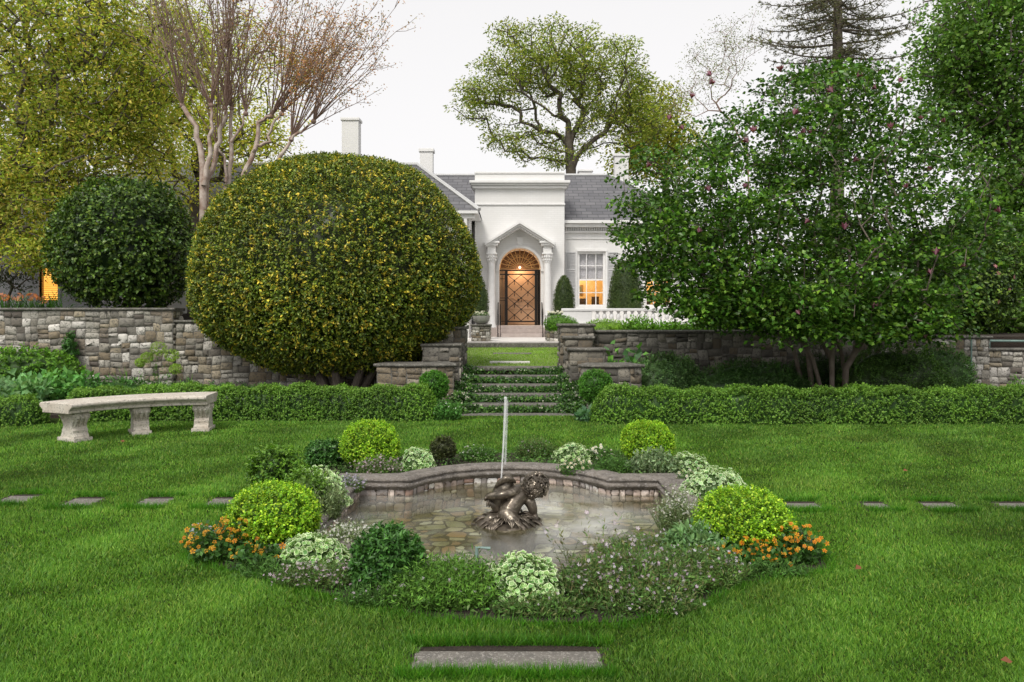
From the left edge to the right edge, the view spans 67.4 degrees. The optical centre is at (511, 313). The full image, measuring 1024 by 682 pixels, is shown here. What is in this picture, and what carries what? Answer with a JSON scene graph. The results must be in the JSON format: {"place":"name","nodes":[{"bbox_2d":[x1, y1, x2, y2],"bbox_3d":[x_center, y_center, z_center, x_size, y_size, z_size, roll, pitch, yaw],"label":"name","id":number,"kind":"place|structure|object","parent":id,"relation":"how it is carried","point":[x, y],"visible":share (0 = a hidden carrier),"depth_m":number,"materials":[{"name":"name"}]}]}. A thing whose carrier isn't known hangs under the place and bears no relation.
{"place":"outdoors","nodes":[
{"label":"outdoors","id":0,"kind":"place"},
{"bbox_2d":[0,0,1021,281],"label":"sky","id":1,"kind":"structure","parent":0,"point":[408,116],"materials":[{"name":"white"}]},
{"bbox_2d":[0,412,1023,681],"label":"lawn","id":2,"kind":"structure","parent":0,"point":[56,420],"depth_m":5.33,"materials":[{"name":"green plant"}]},
{"bbox_2d":[0,392,49,427],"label":"box hedge","id":3,"kind":"object","parent":2,"relation":"on","point":[18,410],"visible":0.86,"depth_m":11.59,"materials":[{"name":"green plant"}]},
{"bbox_2d":[50,413,59,417],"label":"border soil","id":4,"kind":"structure","parent":2,"relation":"on","point":[53,415],"depth_m":12.45,"materials":[{"name":"brown soil"}]},
{"bbox_2d":[0,368,53,401],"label":"hellebore","id":5,"kind":"object","parent":4,"relation":"on","point":[7,383],"visible":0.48,"depth_m":12.66,"materials":[{"name":"green plant"}]},
{"bbox_2d":[0,342,86,391],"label":"leafy shrub","id":6,"kind":"object","parent":4,"relation":"on","point":[24,359],"visible":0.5,"depth_m":14.07,"materials":[{"name":"green plant"}]},
{"bbox_2d":[16,365,102,400],"bbox_3d":[-7.871,1.310,13.289,1.632,0.840,0.952,0,0,0],"label":"hellebore","id":7,"kind":"object","parent":4,"relation":"on","point":[57,382],"visible":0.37,"depth_m":13.17,"materials":[{"name":"green plant"}]},
{"bbox_2d":[0,308,184,384],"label":"retaining wall","id":8,"kind":"structure","parent":4,"relation":"on","point":[113,340],"depth_m":14.99,"materials":[{"name":"stone"}]},
{"bbox_2d":[48,374,169,400],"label":"leafy shrub","id":9,"kind":"object","parent":4,"relation":"on","point":[125,383],"visible":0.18,"depth_m":13.41,"materials":[{"name":"green plant"}]},
{"bbox_2d":[134,341,182,384],"bbox_3d":[-6.670,1.086,14.508,0.852,1.128,0.507,0,0,23],"label":"euphorbia","id":10,"kind":"object","parent":4,"relation":"on","point":[143,362],"visible":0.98,"depth_m":14.47,"materials":[{"name":"green plant"}]},
{"bbox_2d":[173,320,391,389],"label":"retaining wall","id":11,"kind":"structure","parent":4,"relation":"on","point":[203,360],"depth_m":15.05,"materials":[{"name":"stone"}]},
{"bbox_2d":[184,150,482,388],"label":"clipped dome","id":12,"kind":"structure","parent":4,"relation":"on","point":[341,264],"depth_m":13.40,"materials":[{"name":"green plant"}]},
{"bbox_2d":[373,361,455,402],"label":"stone pier","id":13,"kind":"structure","parent":4,"relation":"on","point":[400,373],"depth_m":13.27,"materials":[{"name":"grey stone"}]},
{"bbox_2d":[418,369,449,400],"bbox_3d":[-1.301,1.319,12.753,0.556,0.804,0.545,0,0,0],"label":"box ball","id":14,"kind":"object","parent":4,"relation":"on","point":[437,381],"visible":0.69,"depth_m":12.60,"materials":[{"name":"green plant"}]},
{"bbox_2d":[420,343,463,382],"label":"stone pier","id":15,"kind":"structure","parent":4,"relation":"on","point":[435,352],"depth_m":13.99,"materials":[{"name":"grey stone"}]},
{"bbox_2d":[428,398,465,420],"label":"daisy plant","id":16,"kind":"object","parent":4,"relation":"on","point":[447,411],"visible":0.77,"depth_m":12.19,"materials":[{"name":"green plant"}]},
{"bbox_2d":[431,326,468,378],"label":"stone pier","id":17,"kind":"structure","parent":4,"relation":"on","point":[459,334],"depth_m":14.59,"materials":[{"name":"grey stone"}]},
{"bbox_2d":[556,324,595,365],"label":"stone pier","id":18,"kind":"structure","parent":4,"relation":"on","point":[575,329],"depth_m":14.74,"materials":[{"name":"grey stone"}]},
{"bbox_2d":[561,336,594,373],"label":"stone pier","id":19,"kind":"structure","parent":4,"relation":"on","point":[577,341],"depth_m":14.30,"materials":[{"name":"grey stone"}]},
{"bbox_2d":[566,347,605,381],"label":"stone pier","id":20,"kind":"structure","parent":4,"relation":"on","point":[578,355],"depth_m":13.94,"materials":[{"name":"grey stone"}]},
{"bbox_2d":[578,368,612,403],"bbox_3d":[1.376,1.305,12.594,0.615,0.834,0.618,0,0,0],"label":"box ball","id":21,"kind":"object","parent":4,"relation":"on","point":[592,384],"visible":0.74,"depth_m":12.44,"materials":[{"name":"green plant"}]},
{"bbox_2d":[578,362,644,408],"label":"stone pier","id":22,"kind":"structure","parent":4,"relation":"on","point":[624,372],"depth_m":13.27,"materials":[{"name":"grey stone"}]},
{"bbox_2d":[636,350,703,394],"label":"border shrub","id":23,"kind":"object","parent":4,"relation":"on","point":[674,372],"visible":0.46,"depth_m":13.66,"materials":[{"name":"green plant"}]},
{"bbox_2d":[593,330,869,378],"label":"retaining wall","id":24,"kind":"structure","parent":4,"relation":"on","point":[704,348],"depth_m":15.04,"materials":[{"name":"stone"}]},
{"bbox_2d":[687,356,813,392],"bbox_3d":[4.207,1.236,13.604,2.263,0.991,0.975,0,0,0],"label":"border shrub","id":25,"kind":"object","parent":4,"relation":"on","point":[760,374],"visible":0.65,"depth_m":13.42,"materials":[{"name":"green plant"}]},
{"bbox_2d":[602,50,1023,393],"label":"magnolia tree","id":26,"kind":"object","parent":4,"relation":"on","point":[728,293],"visible":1,"depth_m":12.77,"materials":[{"name":"green plant"}]},
{"bbox_2d":[782,350,853,387],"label":"border shrub","id":27,"kind":"object","parent":4,"relation":"on","point":[823,366],"visible":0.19,"depth_m":14.11,"materials":[{"name":"plant"}]},
{"bbox_2d":[835,344,958,393],"bbox_3d":[6.845,1.162,13.702,2.300,1.393,1.087,0,0,0],"label":"border shrub","id":28,"kind":"object","parent":4,"relation":"on","point":[898,367],"visible":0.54,"depth_m":13.47,"materials":[{"name":"green plant"}]},
{"bbox_2d":[869,335,992,391],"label":"retaining wall","id":29,"kind":"structure","parent":4,"relation":"on","point":[980,353],"depth_m":14.99,"materials":[{"name":"stone"}]},
{"bbox_2d":[916,342,980,391],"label":"border shrub","id":30,"kind":"object","parent":4,"relation":"on","point":[961,373],"visible":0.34,"depth_m":13.94,"materials":[{"name":"green plant"}]},
{"bbox_2d":[988,348,1023,387],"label":"retaining wall","id":31,"kind":"structure","parent":4,"relation":"on","point":[1004,363],"depth_m":15.03,"materials":[{"name":"stone"}]},
{"bbox_2d":[39,392,217,442],"bbox_3d":[-5.270,1.445,10.755,2.287,0.550,0.841,0,0,-36],"label":"stone bench","id":32,"kind":"object","parent":2,"relation":"on","point":[74,414],"visible":1,"depth_m":10.68,"materials":[{"name":"beige stone"}]},
{"bbox_2d":[58,380,438,422],"bbox_3d":[-4.108,1.407,12.307,5.979,0.656,1.045,0,0,0],"label":"box hedge","id":33,"kind":"object","parent":2,"relation":"on","point":[311,401],"visible":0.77,"depth_m":12.18,"materials":[{"name":"green plant"}]},
{"bbox_2d":[268,462,708,576],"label":"garden pool","id":34,"kind":"structure","parent":2,"relation":"on","point":[438,509],"depth_m":7.60,"materials":[{"name":"stone"}]},
{"bbox_2d":[470,471,549,555],"bbox_3d":[-0.018,1.740,6.619,0.688,0.746,0.539,0,0,0],"label":"fountain statue","id":35,"kind":"object","parent":34,"relation":"on","point":[506,524],"visible":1,"depth_m":6.53,"materials":[{"name":"brown metal"}]},
{"bbox_2d":[542,504,605,526],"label":"water","id":36,"kind":"structure","parent":34,"relation":"in","point":[574,515],"depth_m":6.88,"materials":[{"name":"grey liquid"}]},
{"bbox_2d":[403,645,611,678],"bbox_3d":[-0.022,1.722,3.752,1.050,0.056,0.365,0,0,0],"label":"paving stone","id":37,"kind":"object","parent":2,"relation":"on","point":[467,655],"visible":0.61,"depth_m":3.80,"materials":[{"name":"stone"}]},
{"bbox_2d":[0,449,1023,681],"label":"grass fringe","id":38,"kind":"object","parent":2,"relation":"on","point":[533,671],"depth_m":4.19,"materials":[{"name":"green plant"}]},
{"bbox_2d":[195,453,828,621],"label":"planting soil","id":39,"kind":"structure","parent":2,"relation":"on","point":[466,612],"depth_m":4.39,"materials":[{"name":"brown soil"}]},
{"bbox_2d":[180,510,258,565],"bbox_3d":[-2.012,1.565,5.319,0.526,0.343,0.572,0,0,0],"label":"pansy plant","id":40,"kind":"object","parent":39,"relation":"on","point":[219,544],"visible":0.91,"depth_m":5.24,"materials":[{"name":"orange plant"}]},
{"bbox_2d":[229,538,285,569],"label":"pansy plant","id":41,"kind":"object","parent":39,"relation":"on","point":[254,553],"visible":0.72,"depth_m":5.06,"materials":[{"name":"green plant"}]},
{"bbox_2d":[233,554,311,580],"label":"lobelia","id":42,"kind":"object","parent":39,"relation":"on","point":[261,568],"visible":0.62,"depth_m":4.92,"materials":[{"name":"green plant"}]},
{"bbox_2d":[223,478,323,549],"bbox_3d":[-1.751,1.478,5.640,0.710,0.516,0.697,0,0,0],"label":"box ball","id":43,"kind":"object","parent":39,"relation":"on","point":[279,512],"visible":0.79,"depth_m":5.45,"materials":[{"name":"green plant"}]},
{"bbox_2d":[243,440,303,487],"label":"leafy shrub","id":44,"kind":"object","parent":39,"relation":"on","point":[275,463],"visible":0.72,"depth_m":6.80,"materials":[{"name":"green plant"}]},
{"bbox_2d":[283,460,332,503],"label":"leafy shrub","id":45,"kind":"object","parent":39,"relation":"on","point":[309,479],"visible":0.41,"depth_m":6.32,"materials":[{"name":"green plant"}]},
{"bbox_2d":[263,552,354,590],"bbox_3d":[-1.202,1.607,4.800,0.697,0.210,0.352,0,0,0],"label":"lobelia","id":46,"kind":"object","parent":39,"relation":"on","point":[307,579],"visible":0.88,"depth_m":4.75,"materials":[{"name":"green plant"}]},
{"bbox_2d":[277,532,350,569],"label":"variegated plant","id":47,"kind":"object","parent":39,"relation":"on","point":[310,546],"visible":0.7,"depth_m":5.09,"materials":[{"name":"green plant"}]},
{"bbox_2d":[303,436,344,466],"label":"dark shrub","id":48,"kind":"object","parent":39,"relation":"on","point":[326,451],"visible":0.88,"depth_m":8.39,"materials":[{"name":"green plant"}]},
{"bbox_2d":[308,472,348,520],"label":"grey herb","id":49,"kind":"object","parent":39,"relation":"on","point":[334,506],"visible":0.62,"depth_m":6.29,"materials":[{"name":"green plant"}]},
{"bbox_2d":[312,517,376,543],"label":"white flowered herb","id":50,"kind":"object","parent":39,"relation":"on","point":[354,534],"visible":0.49,"depth_m":5.53,"materials":[{"name":"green plant"}]},
{"bbox_2d":[338,417,400,466],"bbox_3d":[-1.534,1.431,8.356,0.673,0.586,0.672,0,0,0],"label":"box ball","id":51,"kind":"object","parent":39,"relation":"on","point":[363,439],"visible":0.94,"depth_m":8.15,"materials":[{"name":"green plant"}]},
{"bbox_2d":[334,578,413,608],"bbox_3d":[-0.776,1.632,4.500,0.524,0.180,0.306,0,0,0],"label":"lobelia","id":52,"kind":"object","parent":39,"relation":"on","point":[371,594],"visible":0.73,"depth_m":4.43,"materials":[{"name":"green plant"}]},
{"bbox_2d":[349,453,406,472],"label":"lobelia","id":53,"kind":"object","parent":39,"relation":"on","point":[376,466],"visible":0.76,"depth_m":7.91,"materials":[{"name":"green plant"}]},
{"bbox_2d":[347,519,431,595],"bbox_3d":[-0.750,1.500,4.702,0.518,0.465,0.506,0,0,0],"label":"daphne shrub","id":54,"kind":"object","parent":39,"relation":"on","point":[382,550],"visible":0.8,"depth_m":4.58,"materials":[{"name":"green plant"}]},
{"bbox_2d":[398,447,436,471],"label":"variegated plant","id":55,"kind":"object","parent":39,"relation":"on","point":[415,457],"visible":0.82,"depth_m":8.26,"materials":[{"name":"green plant"}]},
{"bbox_2d":[369,550,508,612],"bbox_3d":[-0.397,1.571,4.548,0.905,0.307,0.630,0,0,0],"label":"lobelia","id":56,"kind":"object","parent":39,"relation":"on","point":[442,579],"visible":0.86,"depth_m":4.43,"materials":[{"name":"green plant"}]},
{"bbox_2d":[429,434,457,464],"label":"dark shrub","id":57,"kind":"object","parent":39,"relation":"on","point":[440,448],"visible":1,"depth_m":8.52,"materials":[{"name":"brown plant"}]},
{"bbox_2d":[206,446,799,618],"bbox_3d":[-0.036,1.643,6.748,4.596,0.164,5.053,0,0,0],"label":"ground cover","id":58,"kind":"object","parent":39,"relation":"on","point":[493,459],"visible":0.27,"depth_m":5.15,"materials":[{"name":"green plant"}]},
{"bbox_2d":[484,550,564,606],"bbox_3d":[0.064,1.585,4.580,0.490,0.326,0.444,0,0,-12],"label":"variegated plant","id":59,"kind":"object","parent":39,"relation":"on","point":[524,571],"visible":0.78,"depth_m":4.50,"materials":[{"name":"green plant"}]},
{"bbox_2d":[513,434,557,458],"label":"lavender","id":60,"kind":"object","parent":39,"relation":"on","point":[539,447],"visible":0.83,"depth_m":8.95,"materials":[{"name":"green plant"}]},
{"bbox_2d":[489,589,597,619],"bbox_3d":[0.177,1.644,4.324,0.627,0.175,0.249,0,0,0],"label":"lobelia","id":61,"kind":"object","parent":39,"relation":"on","point":[531,607],"visible":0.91,"depth_m":4.30,"materials":[{"name":"green plant"}]},
{"bbox_2d":[551,442,592,463],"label":"variegated plant","id":62,"kind":"object","parent":39,"relation":"on","point":[570,450],"visible":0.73,"depth_m":8.66,"materials":[{"name":"green plant"}]},
{"bbox_2d":[544,511,670,563],"bbox_3d":[0.632,1.499,4.990,0.801,0.405,0.489,0,0,22],"label":"tall herb","id":63,"kind":"object","parent":39,"relation":"on","point":[614,535],"visible":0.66,"depth_m":4.97,"materials":[{"name":"green plant"}]},
{"bbox_2d":[592,454,634,472],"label":"shrub","id":64,"kind":"object","parent":39,"relation":"on","point":[615,462],"visible":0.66,"depth_m":7.99,"materials":[{"name":"green plant"}]},
{"bbox_2d":[555,543,714,608],"bbox_3d":[0.715,1.560,4.647,0.992,0.328,0.732,0,0,0],"label":"lobelia","id":65,"kind":"object","parent":39,"relation":"on","point":[600,572],"visible":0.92,"depth_m":4.52,"materials":[{"name":"green plant"}]},
{"bbox_2d":[592,527,682,555],"bbox_3d":[0.933,1.606,5.323,0.760,0.242,0.386,0,0,0],"label":"lobelia","id":66,"kind":"object","parent":39,"relation":"on","point":[653,539],"visible":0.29,"depth_m":5.32,"materials":[{"name":"green plant"}]},
{"bbox_2d":[619,419,675,459],"bbox_3d":[1.529,1.459,8.701,0.644,0.529,0.631,0,0,0],"label":"box ball","id":67,"kind":"object","parent":39,"relation":"on","point":[638,434],"visible":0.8,"depth_m":8.53,"materials":[{"name":"green plant"}]},
{"bbox_2d":[590,581,710,617],"bbox_3d":[0.767,1.626,4.377,0.722,0.198,0.298,0,0,0],"label":"lobelia","id":68,"kind":"object","parent":39,"relation":"on","point":[663,602],"visible":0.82,"depth_m":4.33,"materials":[{"name":"green plant"}]},
{"bbox_2d":[625,445,681,472],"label":"grey herb","id":69,"kind":"object","parent":39,"relation":"on","point":[654,461],"visible":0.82,"depth_m":7.91,"materials":[{"name":"green plant"}]},
{"bbox_2d":[646,484,701,532],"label":"white flowered herb","id":70,"kind":"object","parent":39,"relation":"on","point":[676,515],"visible":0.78,"depth_m":5.97,"materials":[{"name":"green plant"}]},
{"bbox_2d":[672,451,710,475],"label":"variegated plant","id":71,"kind":"object","parent":39,"relation":"on","point":[686,461],"visible":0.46,"depth_m":8.01,"materials":[{"name":"green plant"}]},
{"bbox_2d":[659,516,736,558],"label":"leafy herb","id":72,"kind":"object","parent":39,"relation":"on","point":[697,532],"visible":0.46,"depth_m":5.24,"materials":[{"name":"green plant"}]},
{"bbox_2d":[647,540,754,591],"bbox_3d":[1.173,1.579,4.863,0.744,0.286,0.608,0,0,0],"label":"lobelia","id":73,"kind":"object","parent":39,"relation":"on","point":[712,561],"visible":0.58,"depth_m":4.79,"materials":[{"name":"green plant"}]},
{"bbox_2d":[679,465,750,496],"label":"variegated plant","id":74,"kind":"object","parent":39,"relation":"on","point":[707,479],"visible":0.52,"depth_m":6.90,"materials":[{"name":"green plant"}]},
{"bbox_2d":[689,482,797,549],"bbox_3d":[1.666,1.482,5.553,0.762,0.502,0.730,0,0,0],"label":"box ball","id":75,"kind":"object","parent":39,"relation":"on","point":[735,513],"visible":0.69,"depth_m":5.34,"materials":[{"name":"green plant"}]},
{"bbox_2d":[691,536,798,571],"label":"pansy plant","id":76,"kind":"object","parent":39,"relation":"on","point":[753,550],"visible":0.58,"depth_m":5.10,"materials":[{"name":"green plant"}]},
{"bbox_2d":[725,555,814,579],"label":"lobelia","id":77,"kind":"object","parent":39,"relation":"on","point":[783,571],"visible":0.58,"depth_m":4.94,"materials":[{"name":"green plant"}]},
{"bbox_2d":[764,522,831,564],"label":"pansy plant","id":78,"kind":"object","parent":39,"relation":"on","point":[796,544],"visible":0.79,"depth_m":5.17,"materials":[{"name":"orange plant"}]},
{"bbox_2d":[460,366,573,415],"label":"garden steps","id":79,"kind":"structure","parent":2,"relation":"on","point":[504,404],"depth_m":13.69,"materials":[{"name":"stone"}]},
{"bbox_2d":[443,363,590,413],"bbox_3d":[0.083,1.338,13.783,2.827,0.818,1.986,0,0,0],"label":"step planting","id":80,"kind":"object","parent":79,"relation":"on","point":[572,398],"visible":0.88,"depth_m":13.69,"materials":[{"name":"green plant"}]},
{"bbox_2d":[589,382,1023,424],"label":"box hedge","id":81,"kind":"object","parent":2,"relation":"on","point":[623,403],"visible":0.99,"depth_m":11.77,"materials":[{"name":"green plant"}]},
{"bbox_2d":[467,347,558,365],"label":"lawn","id":82,"kind":"structure","parent":0,"point":[507,356],"depth_m":18.66,"materials":[{"name":"green plant"}]},
{"bbox_2d":[467,337,558,342],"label":"patio","id":83,"kind":"structure","parent":0,"point":[518,339],"depth_m":24.73,"materials":[{"name":"beige stone"}]},
{"bbox_2d":[54,162,480,337],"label":"house wing","id":84,"kind":"structure","parent":83,"relation":"on","point":[468,210],"depth_m":28.18,"materials":[{"name":"white paint"}]},
{"bbox_2d":[340,117,361,154],"bbox_3d":[-6.641,-6.866,31.773,0.782,2.332,0.646,0,0,0],"label":"chimney","id":85,"kind":"object","parent":84,"relation":"on","point":[351,134],"visible":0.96,"depth_m":31.50,"materials":[{"name":"paint"}]},
{"bbox_2d":[552,274,574,314],"bbox_3d":[1.829,-0.264,27.197,0.835,2.245,0.842,0,0,0],"label":"topiary cone","id":86,"kind":"object","parent":83,"relation":"on","point":[564,295],"visible":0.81,"depth_m":26.97,"materials":[{"name":"green plant"}]},
{"bbox_2d":[435,172,707,336],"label":"house","id":87,"kind":"structure","parent":83,"relation":"on","point":[537,236],"depth_m":29.62,"materials":[{"name":"paint"}]},
{"bbox_2d":[503,269,535,323],"bbox_3d":[0.305,-0.664,30.543,1.294,2.191,0.150,0,0,0],"label":"front door","id":88,"kind":"structure","parent":87,"relation":"in","point":[521,280],"depth_m":30.56,"materials":[{"name":"brown wood"}]},
{"bbox_2d":[575,249,607,307],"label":"window","id":89,"kind":"structure","parent":87,"relation":"in","point":[590,266],"depth_m":30.20,"materials":[{"name":"white paint"}]},
{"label":"terrace ground","id":90,"kind":"structure","parent":0,"visible":0},
{"bbox_2d":[87,0,312,312],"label":"golden tree","id":91,"kind":"object","parent":90,"relation":"on","point":[241,147],"visible":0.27,"depth_m":26.35,"materials":[{"name":"green plant"}]},
{"bbox_2d":[467,343,558,347],"bbox_3d":[0.100,1.000,23.623,6.600,0.200,0.246,0,0,0],"label":"patio edge","id":92,"kind":"object","parent":90,"relation":"on","point":[514,345],"visible":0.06,"depth_m":23.50,"materials":[{"name":"stone"}]},
{"bbox_2d":[66,160,1023,284],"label":"woodland","id":93,"kind":"object","parent":90,"relation":"on","point":[829,268],"visible":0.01,"depth_m":33.93,"materials":[{"name":"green plant"}]},
{"bbox_2d":[444,10,673,173],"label":"background tree","id":94,"kind":"object","parent":90,"relation":"on","point":[585,76],"visible":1,"depth_m":44.38,"materials":[{"name":"green plant"}]},
{"bbox_2d":[182,313,1023,361],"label":"terrace beds","id":95,"kind":"object","parent":90,"relation":"on","point":[998,336],"depth_m":15.30,"materials":[{"name":"green plant"}]},
{"bbox_2d":[0,259,47,306],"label":"tree","id":96,"kind":"object","parent":95,"relation":"on","point":[10,283],"visible":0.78,"depth_m":20.48,"materials":[{"name":"red plant"}]},
{"bbox_2d":[0,203,154,307],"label":"garden building","id":97,"kind":"structure","parent":95,"relation":"on","point":[47,288],"depth_m":22.00,"materials":[{"name":"stone"}]},
{"bbox_2d":[36,259,60,300],"bbox_3d":[-13.264,-1.008,22.095,0.692,1.283,0.250,0,0,0],"label":"window","id":98,"kind":"structure","parent":97,"relation":"in","point":[49,288],"depth_m":22.07,"materials":[{"name":"yellow glass"}]},
{"bbox_2d":[0,0,222,279],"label":"golden tree","id":99,"kind":"object","parent":95,"relation":"on","point":[35,185],"visible":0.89,"depth_m":18.76,"materials":[{"name":"green plant"}]},
{"bbox_2d":[39,173,194,307],"bbox_3d":[-8.536,-1.440,16.999,3.117,3.416,3.129,0,0,0],"label":"camellia","id":100,"kind":"object","parent":95,"relation":"on","point":[128,240],"visible":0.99,"depth_m":16.07,"materials":[{"name":"green plant"}]},
{"bbox_2d":[108,0,421,260],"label":"crape myrtle","id":101,"kind":"object","parent":95,"relation":"on","point":[303,73],"visible":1,"depth_m":17.90,"materials":[{"name":"brown plant"}]},
{"bbox_2d":[886,0,1023,332],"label":"maple tree","id":102,"kind":"object","parent":95,"relation":"on","point":[969,57],"visible":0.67,"depth_m":19.76,"materials":[{"name":"green plant"}]},
{"bbox_2d":[905,222,1023,333],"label":"camellia","id":103,"kind":"object","parent":95,"relation":"on","point":[996,292],"visible":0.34,"depth_m":16.75,"materials":[{"name":"green plant"}]},
{"bbox_2d":[596,75,711,193],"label":"background tree","id":104,"kind":"object","parent":90,"relation":"on","point":[669,139],"visible":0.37,"depth_m":49.05,"materials":[{"name":"green plant"}]},
{"bbox_2d":[744,0,928,277],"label":"conifer","id":105,"kind":"object","parent":90,"relation":"on","point":[836,21],"visible":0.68,"depth_m":37.69,"materials":[{"name":"green plant"}]},
{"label":"side terrace","id":106,"kind":"structure","parent":0,"visible":0},
{"bbox_2d":[606,260,643,307],"bbox_3d":[4.043,-0.676,27.403,1.370,2.478,1.368,0,0,0],"label":"topiary cone","id":107,"kind":"object","parent":106,"relation":"on","point":[620,294],"visible":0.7,"depth_m":26.98,"materials":[{"name":"green plant"}]},
{"bbox_2d":[561,308,706,326],"bbox_3d":[4.912,0.526,25.980,7.075,1.398,0.360,0,0,0],"label":"balustrade","id":108,"kind":"object","parent":106,"relation":"on","point":[582,315],"visible":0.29,"depth_m":25.90,"materials":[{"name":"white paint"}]},
{"bbox_2d":[654,4,785,263],"bbox_3d":[8.041,-5.526,29.984,5.082,12.673,3.769,0,0,0],"label":"twiggy tree","id":109,"kind":"object","parent":106,"relation":"on","point":[708,80],"visible":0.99,"depth_m":29.91,"materials":[{"name":"grey plant"}]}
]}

